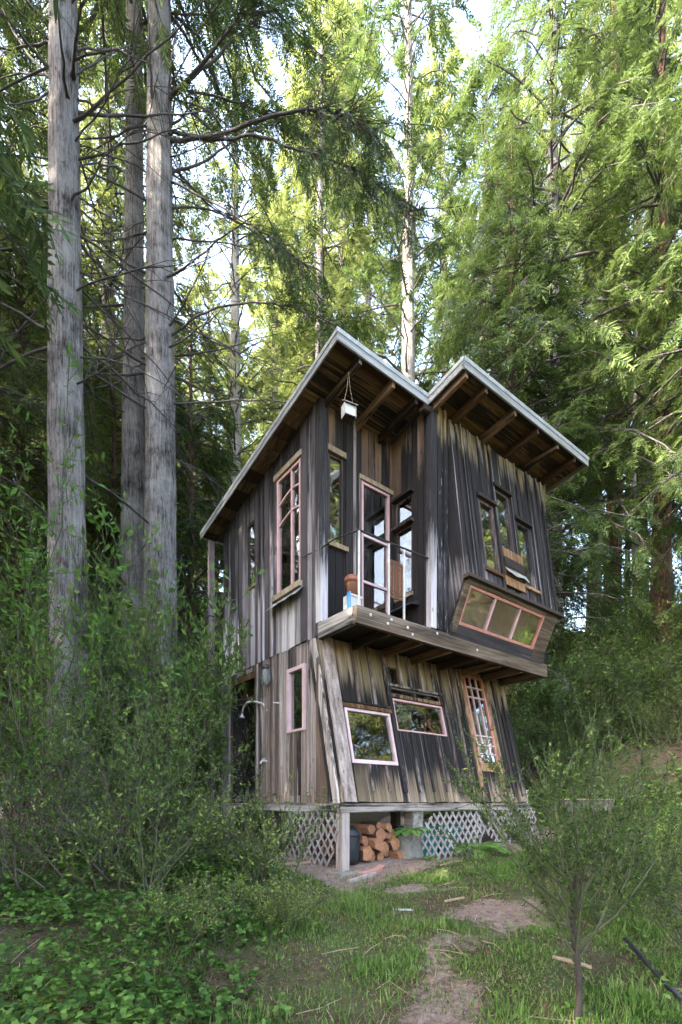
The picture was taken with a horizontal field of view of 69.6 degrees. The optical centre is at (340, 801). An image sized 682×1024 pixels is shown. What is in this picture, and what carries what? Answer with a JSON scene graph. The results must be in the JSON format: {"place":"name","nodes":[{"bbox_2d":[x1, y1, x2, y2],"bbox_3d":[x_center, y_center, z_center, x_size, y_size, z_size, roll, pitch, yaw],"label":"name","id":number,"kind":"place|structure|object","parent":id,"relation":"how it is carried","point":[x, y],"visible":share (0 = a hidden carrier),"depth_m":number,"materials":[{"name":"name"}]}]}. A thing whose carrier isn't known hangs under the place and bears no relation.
{"place":"outdoors","nodes":[
{"label":"outdoors","id":0,"kind":"place"},
{"bbox_2d":[0,656,681,1023],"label":"ground","id":1,"kind":"structure","parent":0,"point":[504,916],"depth_m":4.43,"materials":[{"name":"green plant"}]},
{"bbox_2d":[0,0,82,370],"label":"conifer tree","id":2,"kind":"object","parent":1,"relation":"on","point":[6,165],"visible":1,"depth_m":6.11,"materials":[{"name":"green plant"}]},
{"bbox_2d":[0,29,100,812],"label":"conifer tree","id":3,"kind":"object","parent":1,"relation":"on","point":[35,167],"visible":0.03,"depth_m":18.82,"materials":[{"name":"green plant"}]},
{"bbox_2d":[4,984,109,1023],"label":"fern","id":4,"kind":"object","parent":1,"relation":"on","point":[61,1000],"visible":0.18,"depth_m":3.24,"materials":[{"name":"green plant"}]},
{"bbox_2d":[0,745,116,894],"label":"shrub","id":5,"kind":"object","parent":1,"relation":"on","point":[18,828],"visible":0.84,"depth_m":5.25,"materials":[{"name":"green plant"}]},
{"bbox_2d":[0,549,119,822],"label":"shrub","id":6,"kind":"object","parent":1,"relation":"on","point":[4,607],"visible":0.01,"depth_m":10.85,"materials":[{"name":"green plant"}]},
{"bbox_2d":[0,269,122,803],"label":"conifer tree","id":7,"kind":"object","parent":1,"relation":"on","point":[99,443],"visible":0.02,"depth_m":15.55,"materials":[{"name":"green plant"}]},
{"bbox_2d":[0,0,126,752],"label":"conifer tree","id":8,"kind":"object","parent":1,"relation":"on","point":[23,402],"visible":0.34,"depth_m":11.65,"materials":[{"name":"green plant"}]},
{"bbox_2d":[0,157,136,820],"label":"conifer tree","id":9,"kind":"object","parent":1,"relation":"on","point":[20,321],"visible":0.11,"depth_m":12.80,"materials":[{"name":"green plant"}]},
{"bbox_2d":[0,340,162,855],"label":"sapling","id":10,"kind":"object","parent":1,"relation":"on","point":[36,620],"visible":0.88,"depth_m":6.12,"materials":[{"name":"green plant"}]},
{"bbox_2d":[0,618,162,869],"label":"shrub","id":11,"kind":"object","parent":1,"relation":"on","point":[49,738],"visible":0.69,"depth_m":5.92,"materials":[{"name":"green plant"}]},
{"bbox_2d":[0,576,169,836],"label":"shrub","id":12,"kind":"object","parent":1,"relation":"on","point":[44,630],"visible":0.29,"depth_m":7.71,"materials":[{"name":"green plant"}]},
{"bbox_2d":[0,499,193,824],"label":"shrub","id":13,"kind":"object","parent":1,"relation":"on","point":[105,598],"visible":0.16,"depth_m":9.49,"materials":[{"name":"green plant"}]},
{"bbox_2d":[9,292,207,819],"bbox_3d":[-7.051,-7.346,15.011,6.599,16.573,6.996,0,0,25],"label":"conifer tree","id":14,"kind":"object","parent":1,"relation":"on","point":[115,451],"visible":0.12,"depth_m":14.87,"materials":[{"name":"green plant"}]},
{"bbox_2d":[0,679,217,880],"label":"shrub","id":15,"kind":"object","parent":1,"relation":"on","point":[128,782],"visible":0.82,"depth_m":5.72,"materials":[{"name":"green plant"}]},
{"bbox_2d":[0,516,223,821],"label":"shrub","id":16,"kind":"object","parent":1,"relation":"on","point":[220,633],"visible":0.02,"depth_m":11.45,"materials":[{"name":"green plant"}]},
{"bbox_2d":[28,97,195,810],"bbox_3d":[-10.624,-15.374,21.780,8.143,32.660,9.367,0,0,21],"label":"conifer tree","id":17,"kind":"object","parent":1,"relation":"on","point":[82,187],"visible":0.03,"depth_m":21.71,"materials":[{"name":"green plant"}]},
{"bbox_2d":[0,0,231,806],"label":"conifer tree","id":18,"kind":"object","parent":1,"relation":"on","point":[104,262],"visible":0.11,"depth_m":17.46,"materials":[{"name":"green plant"}]},
{"bbox_2d":[0,673,241,840],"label":"shrub","id":19,"kind":"object","parent":1,"relation":"on","point":[195,755],"visible":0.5,"depth_m":7.63,"materials":[{"name":"green plant"}]},
{"bbox_2d":[21,750,237,914],"bbox_3d":[-2.167,0.295,5.301,2.122,1.659,2.279,0,0,5],"label":"shrub","id":20,"kind":"object","parent":1,"relation":"on","point":[153,860],"visible":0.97,"depth_m":5.20,"materials":[{"name":"green plant"}]},
{"bbox_2d":[40,275,223,787],"bbox_3d":[-7.318,-9.798,19.151,9.206,21.806,8.683,0,0,-2],"label":"conifer tree","id":21,"kind":"object","parent":1,"relation":"on","point":[202,560],"visible":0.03,"depth_m":18.12,"materials":[{"name":"green plant"}]},
{"bbox_2d":[0,534,266,827],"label":"shrub","id":22,"kind":"object","parent":1,"relation":"on","point":[219,663],"visible":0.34,"depth_m":8.45,"materials":[{"name":"green plant"}]},
{"bbox_2d":[0,0,279,833],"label":"redwood tree","id":23,"kind":"object","parent":1,"relation":"on","point":[65,54],"visible":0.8,"depth_m":8.43,"materials":[{"name":"grey plant"}]},
{"bbox_2d":[40,491,248,843],"bbox_3d":[-2.717,-1.742,7.498,3.199,4.820,1.941,0,0,-36],"label":"sapling","id":24,"kind":"object","parent":1,"relation":"on","point":[177,674],"visible":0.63,"depth_m":7.30,"materials":[{"name":"green plant"}]},
{"bbox_2d":[1,0,291,821],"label":"redwood tree","id":25,"kind":"object","parent":1,"relation":"on","point":[133,458],"visible":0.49,"depth_m":12.06,"materials":[{"name":"grey plant"}]},
{"bbox_2d":[0,814,310,1023],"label":"bramble cover","id":26,"kind":"object","parent":1,"relation":"on","point":[30,1012],"visible":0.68,"depth_m":3.85,"materials":[{"name":"green plant"}]},
{"bbox_2d":[94,297,257,818],"bbox_3d":[-4.824,-7.707,16.114,6.946,17.445,7.364,0,0,-40],"label":"conifer tree","id":27,"kind":"object","parent":1,"relation":"on","point":[226,459],"visible":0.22,"depth_m":15.91,"materials":[{"name":"green plant"}]},
{"bbox_2d":[115,861,251,951],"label":"shrub","id":28,"kind":"object","parent":1,"relation":"on","point":[190,896],"visible":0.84,"depth_m":4.48,"materials":[{"name":"green plant"}]},
{"bbox_2d":[94,725,275,865],"bbox_3d":[-2.008,-0.091,6.699,2.218,1.963,1.799,0,0,-43],"label":"shrub","id":29,"kind":"object","parent":1,"relation":"on","point":[165,822],"visible":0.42,"depth_m":6.54,"materials":[{"name":"green plant"}]},
{"bbox_2d":[98,611,306,832],"bbox_3d":[-2.650,-1.778,11.185,5.108,4.908,5.143,0,0,-13],"label":"shrub","id":30,"kind":"object","parent":1,"relation":"on","point":[248,741],"visible":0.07,"depth_m":9.73,"materials":[{"name":"green plant"}]},
{"bbox_2d":[175,262,255,781],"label":"conifer tree","id":31,"kind":"object","parent":1,"relation":"on","point":[223,311],"visible":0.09,"depth_m":25.78,"materials":[{"name":"green plant"}]},
{"bbox_2d":[135,779,327,883],"bbox_3d":[-1.484,0.345,6.424,2.302,1.393,1.639,0,0,-24],"label":"shrub","id":32,"kind":"object","parent":1,"relation":"on","point":[255,812],"visible":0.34,"depth_m":6.32,"materials":[{"name":"green plant"}]},
{"bbox_2d":[0,0,475,822],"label":"redwood tree","id":33,"kind":"object","parent":1,"relation":"on","point":[160,502],"visible":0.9,"depth_m":10.92,"materials":[{"name":"green plant"}]},
{"bbox_2d":[173,0,304,809],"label":"conifer tree","id":34,"kind":"object","parent":1,"relation":"on","point":[237,270],"visible":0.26,"depth_m":19.68,"materials":[{"name":"green plant"}]},
{"bbox_2d":[195,176,315,651],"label":"conifer tree","id":35,"kind":"object","parent":1,"relation":"on","point":[248,327],"visible":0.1,"depth_m":26.23,"materials":[{"name":"green plant"}]},
{"bbox_2d":[182,770,340,890],"bbox_3d":[-0.980,0.346,6.155,1.929,1.508,2.071,0,0,17],"label":"shrub","id":36,"kind":"object","parent":1,"relation":"on","point":[267,852],"visible":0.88,"depth_m":5.97,"materials":[{"name":"green plant"}]},
{"bbox_2d":[229,852,353,934],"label":"shrub","id":37,"kind":"object","parent":1,"relation":"on","point":[277,911],"visible":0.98,"depth_m":4.72,"materials":[{"name":"green plant"}]},
{"bbox_2d":[244,52,366,453],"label":"conifer tree","id":38,"kind":"object","parent":1,"relation":"on","point":[264,305],"visible":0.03,"depth_m":28.97,"materials":[{"name":"green plant"}]},
{"bbox_2d":[241,0,388,467],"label":"conifer tree","id":39,"kind":"object","parent":1,"relation":"on","point":[286,382],"visible":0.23,"depth_m":23.37,"materials":[{"name":"green plant"}]},
{"bbox_2d":[242,0,425,453],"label":"conifer tree","id":40,"kind":"object","parent":1,"relation":"on","point":[338,237],"visible":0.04,"depth_m":28.05,"materials":[{"name":"green plant"}]},
{"bbox_2d":[0,745,680,1023],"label":"fallen twigs","id":41,"kind":"object","parent":1,"relation":"on","point":[378,943],"visible":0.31,"depth_m":4.38,"materials":[{"name":"brown wood"}]},
{"bbox_2d":[0,710,681,1023],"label":"leaf litter","id":42,"kind":"object","parent":1,"relation":"on","point":[378,944],"visible":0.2,"depth_m":4.35,"materials":[{"name":"plant"}]},
{"bbox_2d":[1,742,681,1023],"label":"dry grass","id":43,"kind":"structure","parent":1,"relation":"on","point":[440,991],"depth_m":4.22,"materials":[{"name":"plant"}]},
{"bbox_2d":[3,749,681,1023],"bbox_3d":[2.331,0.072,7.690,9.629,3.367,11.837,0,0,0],"label":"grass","id":44,"kind":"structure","parent":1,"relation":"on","point":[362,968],"depth_m":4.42,"materials":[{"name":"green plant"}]},
{"bbox_2d":[6,847,681,1023],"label":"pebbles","id":45,"kind":"object","parent":1,"relation":"on","point":[429,1012],"visible":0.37,"depth_m":5.00,"materials":[{"name":"stone"}]},
{"bbox_2d":[350,826,360,864],"bbox_3d":[0.111,0.641,7.363,0.380,0.570,0.376,0,0,-38],"label":"bin","id":46,"kind":"object","parent":1,"relation":"on","point":[355,834],"visible":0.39,"depth_m":7.23,"materials":[{"name":"black plastic"}]},
{"bbox_2d":[328,101,425,364],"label":"conifer tree","id":47,"kind":"object","parent":1,"relation":"on","point":[368,297],"visible":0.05,"depth_m":29.32,"materials":[{"name":"green plant"}]},
{"bbox_2d":[200,326,588,876],"bbox_3d":[0.857,-2.512,9.733,5.417,7.924,5.447,0,0,-38],"label":"cabin","id":48,"kind":"object","parent":1,"relation":"on","point":[459,471],"visible":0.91,"depth_m":8.10,"materials":[{"name":"brown wood"}]},
{"bbox_2d":[207,540,214,819],"bbox_3d":[-2.714,-2.520,10.262,0.124,5.840,0.100,0,0,-38],"label":"wooden post","id":49,"kind":"object","parent":48,"relation":"attached to","point":[211,551],"visible":0.39,"depth_m":10.23,"materials":[{"name":"wood"}]},
{"bbox_2d":[245,520,255,591],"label":"window","id":50,"kind":"structure","parent":48,"relation":"in","point":[252,524],"depth_m":9.22,"materials":[{"name":"brown wood"}]},
{"bbox_2d":[266,449,302,610],"bbox_3d":[-0.906,-4.394,8.044,0.222,2.332,0.920,0,0,-38],"label":"window","id":51,"kind":"structure","parent":48,"relation":"in","point":[295,586],"depth_m":8.05,"materials":[{"name":"pink paint"}]},
{"bbox_2d":[286,663,305,732],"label":"window","id":52,"kind":"structure","parent":48,"relation":"in","point":[302,667],"depth_m":8.01,"materials":[{"name":"pink paint"}]},
{"bbox_2d":[282,811,337,867],"bbox_3d":[-0.520,0.620,7.622,0.048,1.006,1.547,0,0,-38],"label":"lattice panel","id":53,"kind":"object","parent":48,"relation":"attached to","point":[319,840],"visible":0.55,"depth_m":7.41,"materials":[{"name":"white wood"}]},
{"bbox_2d":[328,443,348,552],"bbox_3d":[-0.070,-4.665,7.583,0.400,1.530,0.110,0,0,-38],"label":"window","id":54,"kind":"structure","parent":48,"relation":"in","point":[337,452],"depth_m":7.60,"materials":[{"name":"brown wood"}]},
{"bbox_2d":[339,372,357,422],"bbox_3d":[0.106,-5.653,6.829,0.212,0.646,0.170,0,0,-26],"label":"lantern","id":55,"kind":"object","parent":48,"relation":"hanging from","point":[348,410],"visible":1,"depth_m":6.80,"materials":[{"name":"white glass"}]},
{"bbox_2d":[304,528,428,619],"bbox_3d":[0.398,-3.260,7.188,1.963,1.149,0.917,0,0,0],"label":"balcony railing","id":56,"kind":"object","parent":48,"relation":"on","point":[389,542],"visible":0.95,"depth_m":7.09,"materials":[{"name":"white paint"}]},
{"bbox_2d":[387,559,402,600],"bbox_3d":[0.814,-3.280,7.270,0.340,0.560,0.035,0,0,-38],"label":"wooden chair back","id":57,"kind":"object","parent":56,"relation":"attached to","point":[396,580],"visible":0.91,"depth_m":7.27,"materials":[{"name":"brown wood"}]},
{"bbox_2d":[342,699,397,765],"bbox_3d":[0.465,-1.058,7.658,1.000,0.979,0.261,0,0,-38],"label":"window","id":58,"kind":"structure","parent":48,"relation":"in","point":[348,705],"depth_m":7.67,"materials":[{"name":"pink paint"}]},
{"bbox_2d":[359,473,393,612],"bbox_3d":[0.559,-3.958,8.094,0.740,2.565,0.110,0,0,-38],"label":"door","id":59,"kind":"structure","parent":48,"relation":"in","point":[374,599],"depth_m":8.11,"materials":[{"name":"pink paint"}]},
{"bbox_2d":[390,517,413,593],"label":"window","id":60,"kind":"structure","parent":48,"relation":"in","point":[409,520],"depth_m":8.00,"materials":[{"name":"brown wood"}]},
{"bbox_2d":[390,486,413,602],"bbox_3d":[1.025,-4.179,8.053,0.150,1.698,0.460,0,0,-38],"label":"window","id":61,"kind":"structure","parent":48,"relation":"in","point":[408,491],"depth_m":8.03,"materials":[{"name":"brown wood"}]},
{"bbox_2d":[390,683,441,701],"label":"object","id":62,"kind":"structure","parent":48,"relation":"in","point":[417,691],"depth_m":8.53,"materials":[{"name":"brown wood"}]},
{"bbox_2d":[391,693,446,735],"bbox_3d":[1.356,-1.473,8.476,1.290,0.631,0.189,0,0,-38],"label":"window","id":63,"kind":"structure","parent":48,"relation":"in","point":[405,699],"depth_m":8.53,"materials":[{"name":"pink paint"}]},
{"bbox_2d":[420,811,485,858],"bbox_3d":[1.984,0.565,8.503,1.775,0.860,0.060,0,0,-38],"label":"lattice panel","id":64,"kind":"object","parent":48,"relation":"attached to","point":[450,830],"visible":0.73,"depth_m":8.41,"materials":[{"name":"white wood"}]},
{"bbox_2d":[463,675,498,764],"bbox_3d":[2.697,-1.591,9.521,0.602,1.772,0.466,0,0,-38],"label":"window","id":65,"kind":"structure","parent":48,"relation":"in","point":[469,677],"depth_m":9.56,"materials":[{"name":"pink paint"}]},
{"bbox_2d":[457,669,509,801],"bbox_3d":[2.729,-1.281,9.480,0.826,2.582,0.697,0,0,-38],"label":"door","id":66,"kind":"structure","parent":48,"relation":"in","point":[481,768],"depth_m":9.40,"materials":[{"name":"brown wood"}]},
{"bbox_2d":[476,491,505,578],"bbox_3d":[2.447,-4.381,8.108,0.526,1.331,0.264,0,0,-38],"label":"window","id":67,"kind":"structure","parent":48,"relation":"in","point":[484,501],"depth_m":8.17,"materials":[{"name":"brown wood"}]},
{"bbox_2d":[459,585,544,648],"bbox_3d":[2.789,-3.130,8.435,2.166,0.571,0.289,0,0,-38],"label":"window","id":68,"kind":"structure","parent":48,"relation":"in","point":[475,588],"depth_m":8.40,"materials":[{"name":"pink paint"}]},
{"bbox_2d":[493,481,514,552],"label":"window","id":69,"kind":"structure","parent":48,"relation":"in","point":[502,493],"depth_m":8.56,"materials":[{"name":"brown wood"}]},
{"bbox_2d":[486,807,538,845],"bbox_3d":[3.358,0.526,9.561,1.774,0.875,0.061,0,0,-38],"label":"lattice panel","id":70,"kind":"object","parent":48,"relation":"attached to","point":[493,831],"visible":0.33,"depth_m":9.36,"materials":[{"name":"white wood"}]},
{"bbox_2d":[514,514,540,594],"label":"window","id":71,"kind":"structure","parent":48,"relation":"in","point":[521,524],"depth_m":8.84,"materials":[{"name":"brown wood"}]},
{"bbox_2d":[398,835,420,859],"bbox_3d":[1.110,0.737,7.990,0.314,0.409,0.436,0,-6,41],"label":"stone block","id":72,"kind":"object","parent":1,"relation":"on","point":[409,848],"depth_m":7.87,"materials":[{"name":"grey stone"}]},
{"bbox_2d":[322,0,507,705],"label":"conifer tree","id":73,"kind":"object","parent":1,"relation":"on","point":[409,340],"visible":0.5,"depth_m":20.88,"materials":[{"name":"green plant"}]},
{"bbox_2d":[379,18,508,387],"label":"conifer tree","id":74,"kind":"object","parent":1,"relation":"on","point":[433,66],"visible":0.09,"depth_m":26.42,"materials":[{"name":"green plant"}]},
{"bbox_2d":[449,841,510,857],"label":"fern","id":75,"kind":"object","parent":1,"relation":"on","point":[490,847],"visible":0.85,"depth_m":8.17,"materials":[{"name":"green plant"}]},
{"bbox_2d":[415,39,623,617],"bbox_3d":[7.134,-18.923,22.173,9.763,29.820,8.803,0,0,-38],"label":"conifer tree","id":76,"kind":"object","parent":1,"relation":"on","point":[474,86],"visible":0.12,"depth_m":21.80,"materials":[{"name":"green plant"}]},
{"bbox_2d":[487,57,588,518],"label":"conifer tree","id":77,"kind":"object","parent":1,"relation":"on","point":[535,104],"visible":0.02,"depth_m":30.24,"materials":[{"name":"green plant"}]},
{"bbox_2d":[422,130,667,742],"bbox_3d":[5.388,-11.144,15.350,8.469,20.062,7.988,0,0,18],"label":"conifer tree","id":78,"kind":"object","parent":1,"relation":"on","point":[548,310],"visible":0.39,"depth_m":14.58,"materials":[{"name":"green plant"}]},
{"bbox_2d":[419,0,681,680],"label":"conifer tree","id":79,"kind":"object","parent":1,"relation":"on","point":[550,30],"visible":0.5,"depth_m":15.78,"materials":[{"name":"green plant"}]},
{"bbox_2d":[504,644,597,743],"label":"shrub","id":80,"kind":"object","parent":1,"relation":"on","point":[540,698],"visible":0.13,"depth_m":14.27,"materials":[{"name":"green plant"}]},
{"bbox_2d":[427,691,681,1020],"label":"broom sapling","id":81,"kind":"object","parent":1,"relation":"on","point":[575,884],"visible":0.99,"depth_m":3.19,"materials":[{"name":"green plant"}]},
{"bbox_2d":[528,712,608,770],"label":"shrub","id":82,"kind":"object","parent":1,"relation":"on","point":[562,738],"visible":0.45,"depth_m":12.54,"materials":[{"name":"green plant"}]},
{"bbox_2d":[508,684,630,781],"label":"shrub","id":83,"kind":"object","parent":1,"relation":"on","point":[524,746],"visible":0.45,"depth_m":12.38,"materials":[{"name":"green plant"}]},
{"bbox_2d":[504,638,643,750],"bbox_3d":[6.140,-3.047,14.551,4.682,3.174,4.714,0,0,-15],"label":"shrub","id":84,"kind":"object","parent":1,"relation":"on","point":[568,705],"visible":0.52,"depth_m":13.38,"materials":[{"name":"green plant"}]},
{"bbox_2d":[471,815,681,1023],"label":"weeds","id":85,"kind":"object","parent":1,"relation":"on","point":[667,994],"visible":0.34,"depth_m":4.02,"materials":[{"name":"green plant"}]},
{"bbox_2d":[511,604,649,724],"bbox_3d":[7.130,-4.234,15.634,5.108,3.615,5.143,0,0,-25],"label":"shrub","id":86,"kind":"object","parent":1,"relation":"on","point":[604,647],"visible":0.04,"depth_m":14.56,"materials":[{"name":"green plant"}]},
{"bbox_2d":[541,732,619,792],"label":"shrub","id":87,"kind":"object","parent":1,"relation":"on","point":[567,781],"visible":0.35,"depth_m":11.58,"materials":[{"name":"green plant"}]},
{"bbox_2d":[506,0,681,639],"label":"conifer tree","id":88,"kind":"object","parent":1,"relation":"on","point":[576,134],"visible":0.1,"depth_m":20.62,"materials":[{"name":"green plant"}]},
{"bbox_2d":[511,730,681,952],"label":"broom sapling","id":89,"kind":"object","parent":1,"relation":"on","point":[665,905],"visible":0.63,"depth_m":3.85,"materials":[{"name":"green plant"}]},
{"bbox_2d":[513,789,680,922],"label":"broom sapling","id":90,"kind":"object","parent":1,"relation":"on","point":[615,887],"visible":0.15,"depth_m":4.95,"materials":[{"name":"green plant"}]},
{"bbox_2d":[519,668,681,844],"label":"slope plants","id":91,"kind":"object","parent":1,"relation":"on","point":[677,783],"visible":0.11,"depth_m":11.03,"materials":[{"name":"green plant"}]},
{"bbox_2d":[522,624,681,733],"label":"shrub","id":92,"kind":"object","parent":1,"relation":"on","point":[618,674],"visible":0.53,"depth_m":12.98,"materials":[{"name":"green plant"}]},
{"bbox_2d":[533,12,672,644],"bbox_3d":[13.274,-24.764,26.225,8.497,34.080,9.774,0,0,18],"label":"conifer tree","id":93,"kind":"object","parent":1,"relation":"on","point":[638,232],"visible":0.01,"depth_m":25.57,"materials":[{"name":"green plant"}]},
{"bbox_2d":[546,0,681,682],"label":"conifer tree","id":94,"kind":"object","parent":1,"relation":"on","point":[661,244],"visible":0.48,"depth_m":16.25,"materials":[{"name":"green plant"}]},
{"bbox_2d":[550,593,681,699],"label":"shrub","id":95,"kind":"object","parent":1,"relation":"on","point":[609,646],"visible":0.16,"depth_m":14.91,"materials":[{"name":"green plant"}]},
{"bbox_2d":[557,681,675,753],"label":"shrub","id":96,"kind":"object","parent":1,"relation":"on","point":[618,735],"visible":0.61,"depth_m":12.51,"materials":[{"name":"green plant"}]},
{"bbox_2d":[556,775,681,905],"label":"broom sapling","id":97,"kind":"object","parent":1,"relation":"on","point":[676,865],"visible":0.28,"depth_m":5.32,"materials":[{"name":"green plant"}]},
{"bbox_2d":[565,563,676,683],"bbox_3d":[9.978,-5.949,18.185,5.571,3.399,5.533,0,0,-32],"label":"shrub","id":98,"kind":"object","parent":1,"relation":"on","point":[600,622],"visible":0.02,"depth_m":16.56,"materials":[{"name":"green plant"}]},
{"bbox_2d":[569,0,681,602],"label":"conifer tree","id":99,"kind":"object","parent":1,"relation":"on","point":[676,50],"visible":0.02,"depth_m":26.58,"materials":[{"name":"green plant"}]},
{"bbox_2d":[573,0,681,654],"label":"conifer tree","id":100,"kind":"object","parent":1,"relation":"on","point":[656,355],"visible":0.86,"depth_m":14.27,"materials":[{"name":"green plant"}]},
{"bbox_2d":[576,642,681,724],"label":"shrub","id":101,"kind":"object","parent":1,"relation":"on","point":[658,681],"visible":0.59,"depth_m":12.77,"materials":[{"name":"green plant"}]},
{"bbox_2d":[584,569,681,687],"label":"shrub","id":102,"kind":"object","parent":1,"relation":"on","point":[679,626],"visible":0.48,"depth_m":14.90,"materials":[{"name":"green plant"}]},
{"bbox_2d":[597,302,678,664],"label":"bare tree","id":103,"kind":"object","parent":1,"relation":"on","point":[634,546],"visible":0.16,"depth_m":17.52,"materials":[{"name":"brown plant"}]},
{"bbox_2d":[606,0,681,490],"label":"conifer tree","id":104,"kind":"object","parent":1,"relation":"on","point":[642,225],"visible":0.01,"depth_m":22.30,"materials":[{"name":"green plant"}]},
{"bbox_2d":[615,680,681,746],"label":"shrub","id":105,"kind":"object","parent":1,"relation":"on","point":[666,729],"visible":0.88,"depth_m":11.97,"materials":[{"name":"green plant"}]},
{"bbox_2d":[623,937,681,1000],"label":"drain pipe","id":106,"kind":"object","parent":1,"relation":"on","point":[651,967],"visible":0.9,"depth_m":4.04,"materials":[{"name":"black plastic"}]},
{"bbox_2d":[0,0,681,712],"label":"sky","id":107,"kind":"structure","parent":0,"point":[476,6],"materials":[{"name":"white"}]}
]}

